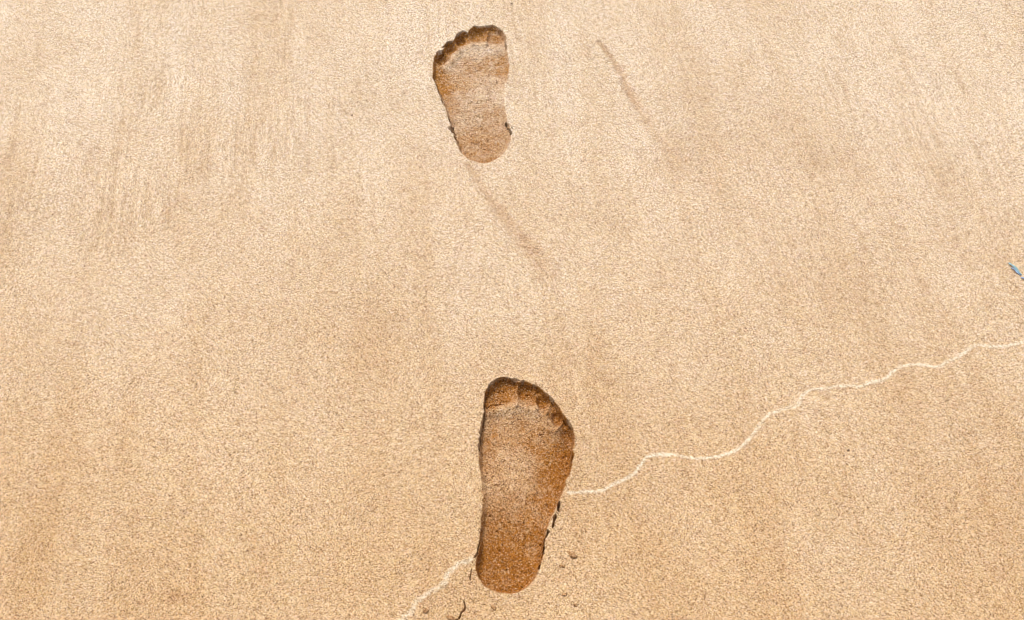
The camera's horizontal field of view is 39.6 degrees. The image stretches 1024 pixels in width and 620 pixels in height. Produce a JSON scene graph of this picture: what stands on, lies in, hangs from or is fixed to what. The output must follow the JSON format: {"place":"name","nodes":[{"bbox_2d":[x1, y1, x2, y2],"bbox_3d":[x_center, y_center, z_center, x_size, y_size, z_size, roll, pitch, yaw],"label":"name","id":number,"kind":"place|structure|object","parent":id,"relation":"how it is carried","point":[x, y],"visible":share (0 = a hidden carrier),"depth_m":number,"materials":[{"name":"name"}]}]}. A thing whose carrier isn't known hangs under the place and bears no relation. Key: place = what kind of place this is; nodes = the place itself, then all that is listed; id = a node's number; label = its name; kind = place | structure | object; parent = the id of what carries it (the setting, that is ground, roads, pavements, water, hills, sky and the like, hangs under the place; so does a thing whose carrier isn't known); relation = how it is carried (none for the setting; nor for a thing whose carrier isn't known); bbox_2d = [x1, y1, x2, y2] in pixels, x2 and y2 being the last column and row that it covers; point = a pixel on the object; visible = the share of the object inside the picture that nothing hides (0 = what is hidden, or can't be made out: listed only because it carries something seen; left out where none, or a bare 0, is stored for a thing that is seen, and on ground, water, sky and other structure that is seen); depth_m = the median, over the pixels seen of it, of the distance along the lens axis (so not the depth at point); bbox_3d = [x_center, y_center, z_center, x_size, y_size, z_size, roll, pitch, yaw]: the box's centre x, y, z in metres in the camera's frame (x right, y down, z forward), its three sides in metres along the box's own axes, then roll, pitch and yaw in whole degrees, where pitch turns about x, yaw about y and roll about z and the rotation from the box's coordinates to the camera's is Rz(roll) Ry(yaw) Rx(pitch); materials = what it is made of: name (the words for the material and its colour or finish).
{"place":"outdoors","nodes":[
{"label":"outdoors","id":0,"kind":"place"},
{"bbox_2d":[0,0,1023,619],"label":"sand","id":1,"kind":"structure","parent":0,"point":[276,318],"depth_m":1.57,"materials":[{"name":"beige sand"}]},
{"bbox_2d":[395,554,474,619],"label":"swash line","id":2,"kind":"object","parent":1,"relation":"on","point":[417,600],"visible":1,"depth_m":1.36,"materials":[{"name":"beige sand"}]},
{"bbox_2d":[446,615,455,619],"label":"sand clump","id":3,"kind":"object","parent":1,"relation":"on","point":[449,617],"visible":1,"depth_m":1.35,"materials":[{"name":"brown sand"}]},
{"bbox_2d":[456,602,465,619],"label":"sand crack","id":4,"kind":"object","parent":1,"relation":"on","point":[464,609],"visible":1,"depth_m":1.35,"materials":[{"name":"brown sand"}]},
{"bbox_2d":[433,25,511,162],"bbox_3d":[-0.050,-0.266,1.779,0.100,0.024,0.242,0,53,0],"label":"footprint","id":5,"kind":"object","parent":1,"relation":"on","point":[470,71],"visible":1,"depth_m":1.78},
{"bbox_2d":[464,159,575,304],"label":"sand furrow","id":6,"kind":"structure","parent":1,"relation":"on","point":[558,287],"depth_m":1.62,"materials":[{"name":"beige sand"}]},
{"bbox_2d":[470,377,574,593],"bbox_3d":[0.012,0.175,1.441,0.106,0.016,0.250,0,53,0],"label":"footprint","id":7,"kind":"object","parent":1,"relation":"on","point":[526,452],"visible":1,"depth_m":1.45},
{"bbox_2d":[568,551,576,557],"bbox_3d":[0.059,0.238,1.385,0.010,0.004,0.006,32,59,22],"label":"sand clump","id":8,"kind":"object","parent":1,"relation":"on","point":[572,554],"visible":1,"depth_m":1.38,"materials":[{"name":"beige sand"}]},
{"bbox_2d":[597,39,677,158],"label":"sand furrow","id":9,"kind":"structure","parent":1,"relation":"on","point":[665,148],"depth_m":1.75,"materials":[{"name":"beige sand"}]},
{"bbox_2d":[564,340,1023,495],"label":"swash line","id":10,"kind":"object","parent":1,"relation":"on","point":[802,396],"visible":1,"depth_m":1.49,"materials":[{"name":"beige sand"}]},
{"bbox_2d":[1008,262,1023,278],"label":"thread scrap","id":11,"kind":"object","parent":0,"point":[1016,270],"visible":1,"depth_m":1.60,"materials":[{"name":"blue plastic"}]}
]}

